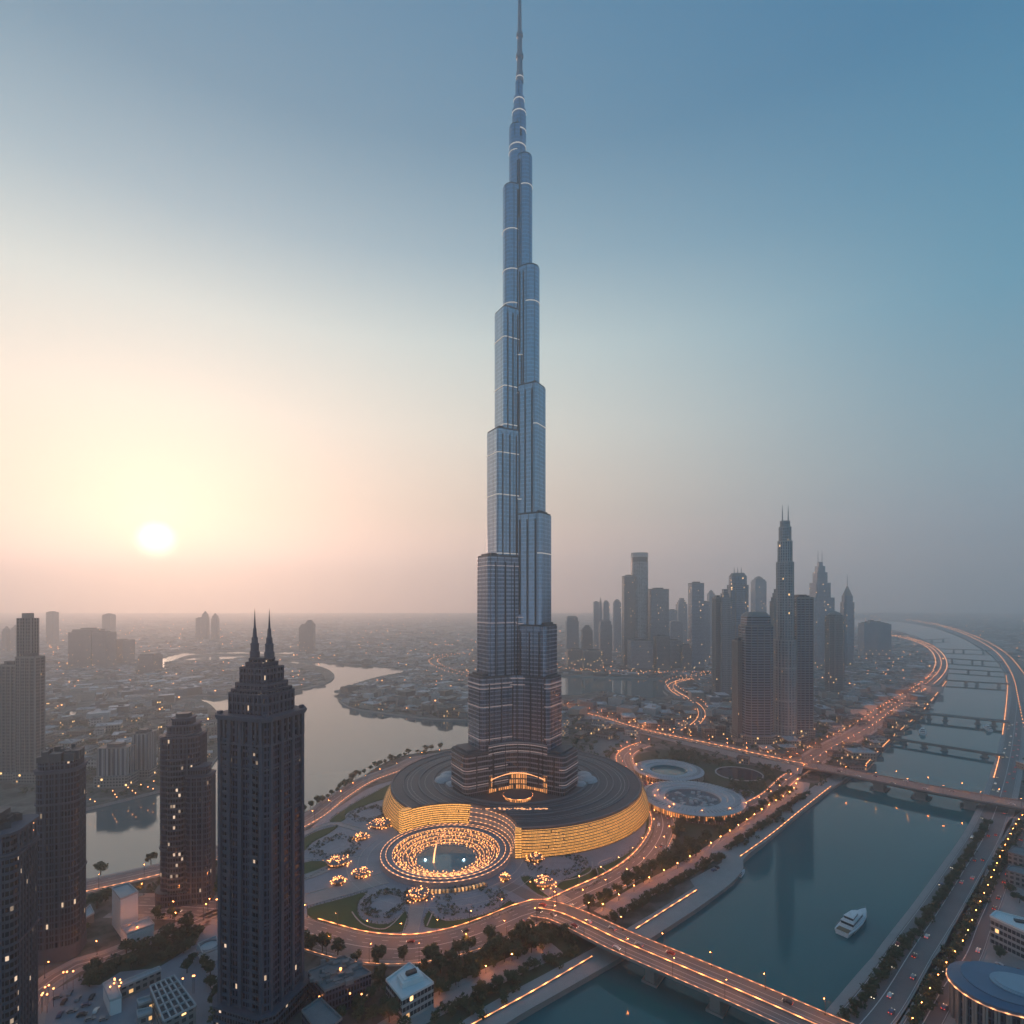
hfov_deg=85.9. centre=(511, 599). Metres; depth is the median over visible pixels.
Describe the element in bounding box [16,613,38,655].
turret
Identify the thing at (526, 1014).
canal bank
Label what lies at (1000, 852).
tree
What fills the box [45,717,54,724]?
house
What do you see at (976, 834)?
tree
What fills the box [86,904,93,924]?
shed
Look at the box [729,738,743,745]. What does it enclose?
house
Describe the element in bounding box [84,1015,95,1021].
car
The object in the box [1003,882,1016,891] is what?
tree
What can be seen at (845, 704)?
house
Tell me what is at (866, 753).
house
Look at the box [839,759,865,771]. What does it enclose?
house
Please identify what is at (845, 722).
house
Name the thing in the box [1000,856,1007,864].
tree
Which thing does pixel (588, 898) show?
tree
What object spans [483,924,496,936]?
tree
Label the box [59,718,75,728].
house
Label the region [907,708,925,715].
house
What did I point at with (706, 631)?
tower
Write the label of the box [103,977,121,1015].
kiosk building
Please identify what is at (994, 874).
tree
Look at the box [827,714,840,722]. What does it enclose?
house
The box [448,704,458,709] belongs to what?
house
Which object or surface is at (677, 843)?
tree
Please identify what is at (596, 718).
house
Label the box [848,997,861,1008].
tree
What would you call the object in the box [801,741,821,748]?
house
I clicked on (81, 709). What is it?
house
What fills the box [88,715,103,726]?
house
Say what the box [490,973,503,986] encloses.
tree
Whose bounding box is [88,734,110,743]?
house
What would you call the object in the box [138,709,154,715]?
house
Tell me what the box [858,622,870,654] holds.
tower
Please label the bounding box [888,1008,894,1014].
car
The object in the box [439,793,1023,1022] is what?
quay hedge
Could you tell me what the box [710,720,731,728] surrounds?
house
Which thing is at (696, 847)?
tree
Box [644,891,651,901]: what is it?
tree
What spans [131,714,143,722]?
house
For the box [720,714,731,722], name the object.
house
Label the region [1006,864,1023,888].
terrace house
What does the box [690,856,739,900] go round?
promenade bulge
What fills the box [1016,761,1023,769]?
house
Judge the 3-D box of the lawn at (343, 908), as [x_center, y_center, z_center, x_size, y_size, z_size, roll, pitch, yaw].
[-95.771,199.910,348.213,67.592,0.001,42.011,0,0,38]
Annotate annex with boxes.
[121,916,153,941]
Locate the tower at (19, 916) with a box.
[0,807,39,1023]
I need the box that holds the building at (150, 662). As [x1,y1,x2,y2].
[136,653,164,673]
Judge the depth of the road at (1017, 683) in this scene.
1537.40 m
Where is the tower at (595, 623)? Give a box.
[593,601,598,646]
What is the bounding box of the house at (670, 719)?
[662,715,681,723]
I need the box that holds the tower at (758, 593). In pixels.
[751,576,766,612]
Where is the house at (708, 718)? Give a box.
[706,716,716,722]
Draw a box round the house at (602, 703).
[597,701,607,706]
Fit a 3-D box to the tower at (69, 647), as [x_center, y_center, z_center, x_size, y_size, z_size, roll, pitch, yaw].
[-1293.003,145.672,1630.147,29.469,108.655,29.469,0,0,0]
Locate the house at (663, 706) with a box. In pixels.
[657,704,665,708]
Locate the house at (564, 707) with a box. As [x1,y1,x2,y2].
[562,705,567,709]
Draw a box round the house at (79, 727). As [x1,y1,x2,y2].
[69,726,88,728]
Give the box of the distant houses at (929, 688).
[0,640,1023,705]
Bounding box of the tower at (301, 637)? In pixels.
[299,624,303,650]
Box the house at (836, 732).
[826,729,841,735]
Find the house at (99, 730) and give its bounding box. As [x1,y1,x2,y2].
[93,727,105,735]
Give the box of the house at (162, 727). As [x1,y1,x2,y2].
[151,721,165,733]
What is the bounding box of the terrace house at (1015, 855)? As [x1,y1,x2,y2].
[1008,845,1023,865]
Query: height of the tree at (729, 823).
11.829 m
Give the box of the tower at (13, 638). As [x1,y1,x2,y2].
[10,625,15,650]
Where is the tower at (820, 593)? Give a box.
[809,562,834,667]
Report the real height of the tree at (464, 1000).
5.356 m
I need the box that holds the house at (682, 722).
[675,719,687,726]
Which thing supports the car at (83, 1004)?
on the yard paving at (197, 989)
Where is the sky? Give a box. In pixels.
[0,0,1023,612]
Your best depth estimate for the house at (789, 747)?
728.03 m
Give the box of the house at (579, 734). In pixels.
[575,731,586,738]
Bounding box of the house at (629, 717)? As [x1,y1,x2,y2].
[621,713,635,722]
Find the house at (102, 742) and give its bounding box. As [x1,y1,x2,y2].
[97,740,112,746]
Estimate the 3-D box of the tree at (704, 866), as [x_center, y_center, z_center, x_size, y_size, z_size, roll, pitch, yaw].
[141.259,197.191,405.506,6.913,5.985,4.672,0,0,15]
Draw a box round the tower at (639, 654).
[625,638,654,671]
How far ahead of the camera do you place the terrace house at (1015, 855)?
407.20 m
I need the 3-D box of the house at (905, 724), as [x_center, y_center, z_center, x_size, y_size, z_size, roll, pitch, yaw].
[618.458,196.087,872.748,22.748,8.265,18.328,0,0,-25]
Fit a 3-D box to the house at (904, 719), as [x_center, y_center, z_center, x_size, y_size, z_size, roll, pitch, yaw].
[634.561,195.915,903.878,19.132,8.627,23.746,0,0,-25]
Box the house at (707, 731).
[701,725,715,738]
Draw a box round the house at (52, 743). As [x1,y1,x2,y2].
[47,740,62,746]
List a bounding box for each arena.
[379,823,510,893]
[946,961,1023,1023]
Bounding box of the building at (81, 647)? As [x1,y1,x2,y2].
[69,628,104,666]
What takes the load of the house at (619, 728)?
on the ground at (102, 933)
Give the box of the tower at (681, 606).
[676,598,686,643]
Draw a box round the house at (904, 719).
[887,716,908,721]
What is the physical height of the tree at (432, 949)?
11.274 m
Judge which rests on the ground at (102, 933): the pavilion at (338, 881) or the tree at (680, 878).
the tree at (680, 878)
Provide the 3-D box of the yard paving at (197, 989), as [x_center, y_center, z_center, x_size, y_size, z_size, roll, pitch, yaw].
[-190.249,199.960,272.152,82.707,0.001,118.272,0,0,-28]
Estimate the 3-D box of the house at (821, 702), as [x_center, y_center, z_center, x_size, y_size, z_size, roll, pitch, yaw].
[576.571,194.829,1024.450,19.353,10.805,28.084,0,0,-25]
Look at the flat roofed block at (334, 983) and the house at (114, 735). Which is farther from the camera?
the house at (114, 735)
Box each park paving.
[584,722,639,759]
[727,788,753,800]
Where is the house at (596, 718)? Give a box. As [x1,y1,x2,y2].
[592,717,600,721]
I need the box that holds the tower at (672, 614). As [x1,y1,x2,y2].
[669,609,676,620]
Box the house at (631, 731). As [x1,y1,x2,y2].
[625,727,639,736]
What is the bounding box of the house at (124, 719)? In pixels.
[111,716,127,721]
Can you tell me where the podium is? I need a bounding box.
[382,750,649,858]
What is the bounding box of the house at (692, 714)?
[684,710,696,718]
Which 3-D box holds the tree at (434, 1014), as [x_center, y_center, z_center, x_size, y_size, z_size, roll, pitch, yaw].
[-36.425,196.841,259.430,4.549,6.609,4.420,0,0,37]
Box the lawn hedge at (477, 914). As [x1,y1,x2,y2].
[304,784,653,931]
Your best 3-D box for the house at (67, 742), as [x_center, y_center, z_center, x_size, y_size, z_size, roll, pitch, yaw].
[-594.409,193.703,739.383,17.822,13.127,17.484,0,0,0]
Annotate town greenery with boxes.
[0,633,1023,795]
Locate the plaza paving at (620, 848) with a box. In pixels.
[304,781,646,933]
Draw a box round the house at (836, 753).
[827,750,842,759]
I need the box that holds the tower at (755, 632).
[738,612,775,744]
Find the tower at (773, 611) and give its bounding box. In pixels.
[770,589,775,684]
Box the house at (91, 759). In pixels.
[84,754,95,769]
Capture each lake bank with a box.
[86,659,467,810]
[561,674,680,694]
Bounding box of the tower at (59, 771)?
[33,742,87,965]
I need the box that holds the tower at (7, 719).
[0,661,14,781]
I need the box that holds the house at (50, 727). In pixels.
[45,726,58,729]
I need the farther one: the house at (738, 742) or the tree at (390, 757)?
the house at (738, 742)
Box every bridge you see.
[530,899,854,1023]
[804,762,1023,810]
[889,737,1004,757]
[913,711,1009,726]
[914,638,949,640]
[934,648,992,652]
[942,658,1002,663]
[944,679,1009,686]
[948,668,1008,673]
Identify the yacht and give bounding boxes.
[835,906,866,937]
[919,727,925,734]
[983,724,992,731]
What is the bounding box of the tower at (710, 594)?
[707,590,714,649]
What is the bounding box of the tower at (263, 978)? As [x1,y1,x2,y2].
[212,610,308,1023]
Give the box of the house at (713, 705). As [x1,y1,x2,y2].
[705,704,719,708]
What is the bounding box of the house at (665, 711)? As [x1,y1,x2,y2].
[660,709,671,713]
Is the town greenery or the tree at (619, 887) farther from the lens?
the town greenery
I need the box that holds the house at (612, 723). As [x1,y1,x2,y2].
[605,721,614,728]
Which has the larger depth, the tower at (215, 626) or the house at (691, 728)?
the tower at (215, 626)
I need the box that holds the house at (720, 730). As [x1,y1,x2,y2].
[712,723,726,736]
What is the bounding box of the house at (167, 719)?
[151,715,171,721]
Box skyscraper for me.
[451,0,577,796]
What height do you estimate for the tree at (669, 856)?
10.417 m
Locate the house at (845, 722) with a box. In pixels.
[838,720,850,726]
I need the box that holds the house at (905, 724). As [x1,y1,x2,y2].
[902,720,911,727]
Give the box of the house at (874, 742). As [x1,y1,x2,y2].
[869,740,881,745]
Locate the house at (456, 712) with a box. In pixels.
[452,708,467,716]
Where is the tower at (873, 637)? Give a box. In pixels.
[865,620,876,655]
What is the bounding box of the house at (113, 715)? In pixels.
[110,713,117,720]
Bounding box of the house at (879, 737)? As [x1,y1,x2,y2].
[863,735,886,741]
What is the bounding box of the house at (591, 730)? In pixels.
[582,725,597,735]
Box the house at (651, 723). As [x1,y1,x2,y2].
[637,719,657,728]
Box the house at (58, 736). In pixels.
[46,734,66,739]
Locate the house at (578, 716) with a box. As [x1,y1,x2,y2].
[576,714,584,719]
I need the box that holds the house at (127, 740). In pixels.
[115,737,131,743]
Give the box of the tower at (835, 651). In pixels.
[825,611,844,693]
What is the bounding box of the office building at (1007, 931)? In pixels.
[990,910,1023,960]
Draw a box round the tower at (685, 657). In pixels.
[680,644,691,670]
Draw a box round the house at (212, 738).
[209,735,217,742]
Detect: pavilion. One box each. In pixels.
[326,855,351,867]
[330,875,345,885]
[351,867,372,878]
[355,832,368,840]
[368,817,389,829]
[408,885,433,902]
[500,872,510,881]
[503,789,532,802]
[526,852,542,863]
[530,874,555,888]
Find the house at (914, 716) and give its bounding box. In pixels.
[902,711,920,720]
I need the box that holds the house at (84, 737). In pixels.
[72,734,92,741]
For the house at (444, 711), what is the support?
on the ground at (102, 933)
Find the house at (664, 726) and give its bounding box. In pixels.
[657,722,671,731]
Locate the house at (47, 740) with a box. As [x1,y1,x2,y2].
[45,738,54,745]
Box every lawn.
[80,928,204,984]
[304,826,337,850]
[304,861,326,873]
[307,892,406,931]
[330,785,388,821]
[424,901,519,927]
[521,876,548,896]
[556,867,596,889]
[592,818,648,876]
[634,750,783,795]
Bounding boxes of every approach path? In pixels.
[304,822,376,836]
[304,866,332,879]
[304,873,387,905]
[403,900,424,935]
[540,886,569,902]
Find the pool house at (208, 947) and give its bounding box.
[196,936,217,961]
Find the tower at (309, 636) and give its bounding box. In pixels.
[304,620,315,652]
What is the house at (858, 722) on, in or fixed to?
on the ground at (102, 933)
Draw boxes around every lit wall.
[86,771,398,891]
[304,922,550,964]
[317,899,544,935]
[472,956,591,1023]
[548,742,651,899]
[579,746,674,907]
[636,889,696,929]
[740,786,830,856]
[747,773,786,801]
[866,719,912,764]
[1002,677,1007,734]
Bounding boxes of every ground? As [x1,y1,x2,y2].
[0,613,1023,1023]
[380,926,590,1023]
[593,783,814,916]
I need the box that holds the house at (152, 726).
[144,724,158,737]
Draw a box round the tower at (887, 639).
[884,623,890,655]
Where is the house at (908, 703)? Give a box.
[904,699,923,706]
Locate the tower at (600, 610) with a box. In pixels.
[599,597,601,623]
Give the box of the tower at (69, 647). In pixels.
[67,631,71,667]
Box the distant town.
[0,614,1023,724]
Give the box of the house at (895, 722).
[883,717,901,728]
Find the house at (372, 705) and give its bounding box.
[361,701,380,709]
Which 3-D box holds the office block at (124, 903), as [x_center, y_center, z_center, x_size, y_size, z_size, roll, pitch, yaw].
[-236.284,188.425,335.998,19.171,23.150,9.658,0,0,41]
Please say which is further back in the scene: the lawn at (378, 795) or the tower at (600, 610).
the tower at (600, 610)
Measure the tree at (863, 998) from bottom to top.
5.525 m
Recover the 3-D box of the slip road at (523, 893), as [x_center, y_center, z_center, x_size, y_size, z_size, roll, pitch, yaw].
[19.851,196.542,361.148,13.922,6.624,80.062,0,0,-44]
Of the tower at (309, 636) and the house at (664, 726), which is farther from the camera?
the tower at (309, 636)
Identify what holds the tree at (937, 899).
on the ground at (102, 933)
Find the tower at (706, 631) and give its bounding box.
[704,601,709,662]
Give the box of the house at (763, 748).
[758,745,774,753]
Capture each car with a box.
[52,994,63,999]
[56,1011,63,1017]
[60,998,67,1004]
[66,989,73,995]
[66,1007,77,1013]
[74,995,81,1001]
[76,1011,87,1017]
[80,1001,91,1007]
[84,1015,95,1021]
[88,993,95,999]
[92,1007,99,1013]
[98,1015,109,1021]
[666,950,674,955]
[782,998,792,1005]
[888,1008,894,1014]
[941,1003,946,1010]
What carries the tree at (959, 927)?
on the ground at (102, 933)
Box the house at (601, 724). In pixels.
[591,721,609,730]
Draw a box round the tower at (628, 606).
[621,575,634,667]
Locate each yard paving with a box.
[45,924,217,1023]
[946,887,1023,1023]
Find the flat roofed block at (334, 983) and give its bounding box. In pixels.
[308,955,370,1010]
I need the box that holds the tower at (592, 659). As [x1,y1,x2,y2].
[581,648,604,671]
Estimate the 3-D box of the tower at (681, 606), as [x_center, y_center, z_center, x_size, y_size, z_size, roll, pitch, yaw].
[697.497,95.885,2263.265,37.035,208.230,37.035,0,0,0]
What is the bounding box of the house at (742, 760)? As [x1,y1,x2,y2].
[736,755,749,764]
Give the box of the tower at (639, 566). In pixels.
[631,552,647,638]
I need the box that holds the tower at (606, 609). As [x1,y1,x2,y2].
[603,600,609,619]
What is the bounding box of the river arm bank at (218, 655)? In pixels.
[183,655,260,658]
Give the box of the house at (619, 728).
[610,725,623,731]
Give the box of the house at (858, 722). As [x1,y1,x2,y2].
[843,717,866,725]
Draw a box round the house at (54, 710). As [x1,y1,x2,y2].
[45,708,60,712]
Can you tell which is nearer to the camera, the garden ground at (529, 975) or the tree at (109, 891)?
the garden ground at (529, 975)
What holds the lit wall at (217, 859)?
on the ground at (102, 933)
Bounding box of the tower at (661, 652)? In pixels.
[653,635,670,671]
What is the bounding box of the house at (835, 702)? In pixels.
[828,700,841,703]
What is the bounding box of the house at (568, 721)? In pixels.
[562,717,571,725]
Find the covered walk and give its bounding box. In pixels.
[117,966,160,999]
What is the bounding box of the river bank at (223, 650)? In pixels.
[163,650,297,668]
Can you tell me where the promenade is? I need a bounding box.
[462,775,848,1023]
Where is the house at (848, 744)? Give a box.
[841,742,860,747]
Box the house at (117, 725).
[95,721,122,731]
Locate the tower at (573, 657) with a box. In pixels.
[565,647,582,670]
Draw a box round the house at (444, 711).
[436,705,452,717]
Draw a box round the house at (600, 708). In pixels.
[597,705,606,711]
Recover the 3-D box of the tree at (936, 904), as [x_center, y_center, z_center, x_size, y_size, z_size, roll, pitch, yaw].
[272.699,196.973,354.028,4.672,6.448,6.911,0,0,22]
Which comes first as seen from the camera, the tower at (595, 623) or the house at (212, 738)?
the house at (212, 738)
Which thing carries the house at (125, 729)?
on the ground at (102, 933)
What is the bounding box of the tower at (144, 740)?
[132,728,157,777]
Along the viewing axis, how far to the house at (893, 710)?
958.19 m
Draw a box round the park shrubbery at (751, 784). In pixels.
[637,746,790,799]
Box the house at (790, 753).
[774,749,801,759]
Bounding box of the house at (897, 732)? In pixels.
[891,728,903,735]
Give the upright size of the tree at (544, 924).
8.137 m
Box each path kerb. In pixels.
[304,822,377,834]
[304,825,371,836]
[304,882,388,906]
[305,873,379,893]
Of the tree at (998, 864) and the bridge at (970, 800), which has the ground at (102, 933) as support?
the tree at (998, 864)
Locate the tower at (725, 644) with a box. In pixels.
[720,589,731,696]
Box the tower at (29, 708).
[12,653,44,783]
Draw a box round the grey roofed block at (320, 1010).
[302,996,342,1023]
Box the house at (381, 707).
[378,704,388,710]
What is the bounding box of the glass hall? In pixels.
[149,974,196,1023]
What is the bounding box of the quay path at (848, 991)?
[826,686,1008,1013]
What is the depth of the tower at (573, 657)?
1549.03 m
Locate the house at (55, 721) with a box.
[48,718,63,725]
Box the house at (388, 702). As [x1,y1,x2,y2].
[382,700,395,704]
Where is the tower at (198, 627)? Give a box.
[196,617,200,639]
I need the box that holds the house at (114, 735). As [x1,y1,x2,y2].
[111,731,125,739]
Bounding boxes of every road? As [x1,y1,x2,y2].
[38,907,217,1023]
[86,752,441,892]
[103,893,551,965]
[378,943,562,1023]
[429,655,467,674]
[497,881,592,922]
[546,743,675,908]
[594,781,809,920]
[664,678,705,730]
[723,769,810,821]
[801,636,947,770]
[833,616,1023,1023]
[896,811,1023,1023]
[907,620,1023,728]
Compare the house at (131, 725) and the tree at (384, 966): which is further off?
the house at (131, 725)
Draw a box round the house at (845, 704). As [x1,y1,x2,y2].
[838,702,853,706]
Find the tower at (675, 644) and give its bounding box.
[670,639,681,668]
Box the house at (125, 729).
[121,728,130,731]
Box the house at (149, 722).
[147,719,163,724]
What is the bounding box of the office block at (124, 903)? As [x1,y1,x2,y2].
[112,882,137,936]
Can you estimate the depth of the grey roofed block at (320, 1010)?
251.93 m
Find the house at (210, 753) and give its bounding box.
[207,750,212,757]
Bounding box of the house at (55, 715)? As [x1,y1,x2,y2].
[45,713,57,718]
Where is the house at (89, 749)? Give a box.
[82,745,98,755]
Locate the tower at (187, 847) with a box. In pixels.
[155,711,215,907]
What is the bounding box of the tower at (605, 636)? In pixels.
[598,620,612,665]
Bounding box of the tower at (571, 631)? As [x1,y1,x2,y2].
[564,616,578,665]
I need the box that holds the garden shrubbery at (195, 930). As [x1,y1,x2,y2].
[78,783,817,1023]
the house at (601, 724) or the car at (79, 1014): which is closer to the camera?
the car at (79, 1014)
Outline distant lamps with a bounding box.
[13,616,1023,1012]
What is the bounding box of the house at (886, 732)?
[877,728,893,740]
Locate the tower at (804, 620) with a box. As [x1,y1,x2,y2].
[794,595,815,736]
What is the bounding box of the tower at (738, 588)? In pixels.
[727,569,748,639]
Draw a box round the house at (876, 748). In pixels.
[864,745,883,751]
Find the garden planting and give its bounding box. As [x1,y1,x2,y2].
[308,804,587,917]
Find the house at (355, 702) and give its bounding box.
[349,698,368,706]
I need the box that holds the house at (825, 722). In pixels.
[818,719,835,725]
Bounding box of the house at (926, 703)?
[917,700,929,707]
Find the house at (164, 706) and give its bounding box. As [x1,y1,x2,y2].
[158,702,171,712]
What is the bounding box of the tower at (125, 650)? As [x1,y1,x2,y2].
[117,639,137,662]
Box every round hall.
[634,759,704,782]
[644,780,746,823]
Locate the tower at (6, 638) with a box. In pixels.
[2,626,9,650]
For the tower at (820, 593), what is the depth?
1619.11 m
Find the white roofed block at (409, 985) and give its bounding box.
[386,962,433,1022]
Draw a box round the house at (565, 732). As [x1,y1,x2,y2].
[562,728,568,736]
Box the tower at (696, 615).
[688,582,704,669]
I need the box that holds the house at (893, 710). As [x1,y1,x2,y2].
[889,709,909,714]
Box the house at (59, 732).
[45,730,66,734]
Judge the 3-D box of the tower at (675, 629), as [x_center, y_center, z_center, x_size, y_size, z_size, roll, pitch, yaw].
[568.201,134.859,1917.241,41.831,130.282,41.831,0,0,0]
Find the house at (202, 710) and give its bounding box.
[188,707,207,713]
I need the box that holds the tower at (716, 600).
[711,595,721,693]
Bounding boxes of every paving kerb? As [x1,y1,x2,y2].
[346,837,534,907]
[358,839,524,900]
[366,840,522,895]
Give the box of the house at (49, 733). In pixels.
[45,731,53,737]
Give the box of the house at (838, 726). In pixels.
[828,723,845,731]
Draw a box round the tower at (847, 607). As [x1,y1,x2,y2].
[840,579,855,665]
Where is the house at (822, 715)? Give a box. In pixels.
[815,712,825,717]
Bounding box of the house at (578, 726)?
[574,723,584,729]
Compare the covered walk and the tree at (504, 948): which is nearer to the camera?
the covered walk
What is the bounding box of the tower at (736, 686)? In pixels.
[732,637,741,737]
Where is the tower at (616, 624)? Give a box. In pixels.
[613,599,620,651]
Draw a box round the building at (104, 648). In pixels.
[92,631,118,666]
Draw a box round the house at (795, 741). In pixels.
[780,736,800,746]
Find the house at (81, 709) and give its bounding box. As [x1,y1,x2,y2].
[76,706,96,712]
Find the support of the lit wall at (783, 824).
on the ground at (102, 933)
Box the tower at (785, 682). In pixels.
[773,505,807,741]
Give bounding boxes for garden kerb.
[352,911,401,929]
[528,862,592,880]
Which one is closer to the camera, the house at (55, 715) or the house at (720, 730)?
the house at (720, 730)
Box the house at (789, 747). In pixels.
[777,744,796,751]
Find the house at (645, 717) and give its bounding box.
[637,715,653,719]
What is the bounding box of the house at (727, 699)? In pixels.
[720,697,731,701]
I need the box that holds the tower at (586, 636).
[581,625,592,648]
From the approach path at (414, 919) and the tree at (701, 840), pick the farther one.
the tree at (701, 840)
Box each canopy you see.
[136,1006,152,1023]
[137,995,151,1008]
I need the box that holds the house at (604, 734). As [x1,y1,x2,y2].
[596,729,616,739]
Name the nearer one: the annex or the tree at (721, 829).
the annex
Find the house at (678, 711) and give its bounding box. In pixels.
[673,710,683,713]
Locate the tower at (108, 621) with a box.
[102,613,115,631]
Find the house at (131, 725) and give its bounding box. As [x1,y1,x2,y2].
[126,724,134,729]
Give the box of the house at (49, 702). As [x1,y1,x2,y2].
[45,699,58,704]
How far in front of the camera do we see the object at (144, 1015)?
259.57 m
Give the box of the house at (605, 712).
[602,710,616,715]
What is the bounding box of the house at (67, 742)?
[58,739,81,746]
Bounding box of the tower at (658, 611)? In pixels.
[648,588,668,640]
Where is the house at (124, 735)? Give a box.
[117,732,133,737]
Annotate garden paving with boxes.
[308,834,362,858]
[345,805,382,822]
[360,889,410,919]
[434,885,507,916]
[524,853,589,877]
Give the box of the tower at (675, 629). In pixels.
[669,620,682,644]
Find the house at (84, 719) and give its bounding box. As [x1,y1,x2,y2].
[78,717,88,724]
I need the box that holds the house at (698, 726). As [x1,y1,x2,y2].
[696,724,709,731]
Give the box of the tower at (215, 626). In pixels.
[211,613,218,639]
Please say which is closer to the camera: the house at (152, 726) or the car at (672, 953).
the car at (672, 953)
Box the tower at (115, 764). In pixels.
[93,742,138,787]
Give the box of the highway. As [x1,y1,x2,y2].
[568,707,810,773]
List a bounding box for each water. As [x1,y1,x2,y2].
[63,709,75,714]
[86,660,467,878]
[106,678,117,698]
[163,651,295,667]
[185,656,249,659]
[517,620,1005,1023]
[562,676,678,697]
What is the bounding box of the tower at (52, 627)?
[46,611,58,643]
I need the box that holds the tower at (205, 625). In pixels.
[201,611,209,639]
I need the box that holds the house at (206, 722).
[201,719,216,725]
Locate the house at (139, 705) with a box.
[133,703,143,708]
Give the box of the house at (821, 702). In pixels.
[814,700,831,704]
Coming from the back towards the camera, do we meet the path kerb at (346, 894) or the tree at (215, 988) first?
the path kerb at (346, 894)
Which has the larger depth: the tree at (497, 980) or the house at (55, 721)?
the house at (55, 721)
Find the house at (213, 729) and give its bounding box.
[210,724,216,735]
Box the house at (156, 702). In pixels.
[151,698,163,706]
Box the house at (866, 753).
[844,747,876,760]
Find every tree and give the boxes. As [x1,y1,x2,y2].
[82,958,100,970]
[82,967,101,986]
[87,890,106,908]
[93,861,108,874]
[100,887,111,901]
[102,960,117,971]
[118,938,132,953]
[127,936,150,951]
[134,883,143,890]
[145,851,157,864]
[150,905,161,918]
[150,933,166,949]
[157,922,175,940]
[167,906,177,918]
[170,927,188,939]
[177,911,194,929]
[177,940,191,952]
[180,958,192,972]
[182,937,196,950]
[188,952,198,961]
[198,954,209,967]
[202,959,215,973]
[203,974,217,987]
[206,1006,215,1022]
[207,991,217,1003]
[210,983,217,994]
[213,881,217,891]
[304,929,309,939]
[304,934,316,949]
[314,795,320,802]
[315,931,331,951]
[331,937,345,954]
[335,1004,346,1015]
[340,778,348,785]
[348,773,355,778]
[350,949,361,960]
[351,992,367,1010]
[365,985,375,1001]
[370,944,386,962]
[371,947,380,963]
[371,965,385,990]
[374,963,387,971]
[377,996,400,1021]
[381,980,385,991]
[387,754,393,760]
[397,945,408,958]
[421,945,430,959]
[423,968,437,982]
[425,942,441,965]
[430,1010,440,1020]
[431,952,448,972]
[434,977,447,994]
[444,949,457,960]
[448,971,461,984]
[450,939,469,955]
[458,995,469,1007]
[461,935,476,950]
[464,953,478,963]
[468,952,482,967]
[468,964,480,977]
[474,979,487,994]
[477,947,484,955]
[482,942,491,959]
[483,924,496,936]
[487,934,503,950]
[489,951,498,967]
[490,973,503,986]
[496,940,513,961]
[503,969,515,978]
[507,929,517,939]
[508,939,523,958]
[515,921,529,946]
[518,965,527,975]
[525,932,539,952]
[531,958,538,965]
[532,924,548,944]
[539,921,549,930]
[545,953,554,962]
[546,932,553,942]
[560,923,572,938]
[583,893,596,911]
[595,892,604,901]
[602,888,611,899]
[604,888,612,898]
[610,911,618,922]
[611,882,622,894]
[619,908,625,918]
[621,869,633,881]
[622,876,633,888]
[628,902,637,911]
[632,865,640,874]
[632,873,641,883]
[638,896,646,907]
[639,869,646,882]
[640,862,651,875]
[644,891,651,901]
[645,858,658,874]
[651,887,660,897]
[656,853,666,869]
[659,849,666,856]
[663,886,669,892]
[665,852,672,865]
[666,859,674,865]
[668,878,676,888]
[671,825,679,831]
[672,829,679,838]
[673,855,679,864]
[674,820,682,827]
[674,841,681,850]
[674,875,684,883]
[677,843,690,854]
[679,815,686,823]
[685,871,692,876]
[690,841,701,855]
[697,835,707,844]
[699,863,707,871]
[701,829,711,841]
[712,853,718,861]
[714,816,723,824]
[716,825,728,833]
[717,852,725,860]
[723,818,734,829]
[732,815,741,822]
[732,836,741,846]
[745,832,751,840]
[749,809,754,817]
[757,823,764,830]
[758,799,767,804]
[768,794,773,803]
[770,792,783,801]
[771,813,778,820]
[777,786,787,796]
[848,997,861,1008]
[858,992,868,1003]
[859,983,876,994]
[868,978,877,985]
[872,967,889,982]
[878,961,889,971]
[883,954,897,970]
[886,947,898,959]
[896,934,909,949]
[905,1009,919,1023]
[907,931,913,939]
[908,1004,921,1013]
[911,993,935,1011]
[914,919,925,928]
[918,986,934,997]
[919,977,944,996]
[920,905,931,917]
[925,973,941,986]
[931,968,945,977]
[932,896,941,902]
[932,900,940,907]
[932,957,948,970]
[937,893,945,899]
[938,890,948,896]
[940,885,950,890]
[940,944,958,958]
[944,874,953,880]
[944,880,952,886]
[948,940,962,950]
[951,937,964,945]
[952,864,961,869]
[952,868,960,876]
[954,922,968,932]
[957,857,965,864]
[961,918,974,933]
[962,914,973,921]
[965,849,973,854]
[966,897,982,908]
[969,905,979,914]
[971,893,985,902]
[973,831,980,838]
[973,885,988,895]
[979,825,987,831]
[981,881,990,887]
[982,876,997,885]
[983,818,992,823]
[987,865,1001,872]
[987,871,1000,878]
[992,854,1003,863]
[992,861,1002,867]
[993,944,1007,957]
[995,847,1007,857]
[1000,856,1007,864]
[1002,841,1010,846]
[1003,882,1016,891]
[1005,836,1016,845]
[1009,826,1018,832]
[1013,823,1022,831]
[1013,892,1023,902]
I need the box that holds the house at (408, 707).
[404,705,415,709]
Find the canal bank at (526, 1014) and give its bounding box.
[506,620,1005,1023]
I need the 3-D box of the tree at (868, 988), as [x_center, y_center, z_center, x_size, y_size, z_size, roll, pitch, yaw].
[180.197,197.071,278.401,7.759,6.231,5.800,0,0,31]
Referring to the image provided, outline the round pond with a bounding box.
[715,766,763,780]
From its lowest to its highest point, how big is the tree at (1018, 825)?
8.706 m
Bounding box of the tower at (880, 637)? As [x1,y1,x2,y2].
[877,621,883,655]
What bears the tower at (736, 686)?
on the ground at (102, 933)
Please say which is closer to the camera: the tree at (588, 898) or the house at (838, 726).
the tree at (588, 898)
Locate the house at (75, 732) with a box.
[66,728,93,736]
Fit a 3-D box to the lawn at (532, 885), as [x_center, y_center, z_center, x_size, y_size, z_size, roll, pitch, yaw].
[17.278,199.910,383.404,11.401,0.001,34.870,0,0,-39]
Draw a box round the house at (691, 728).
[683,725,696,735]

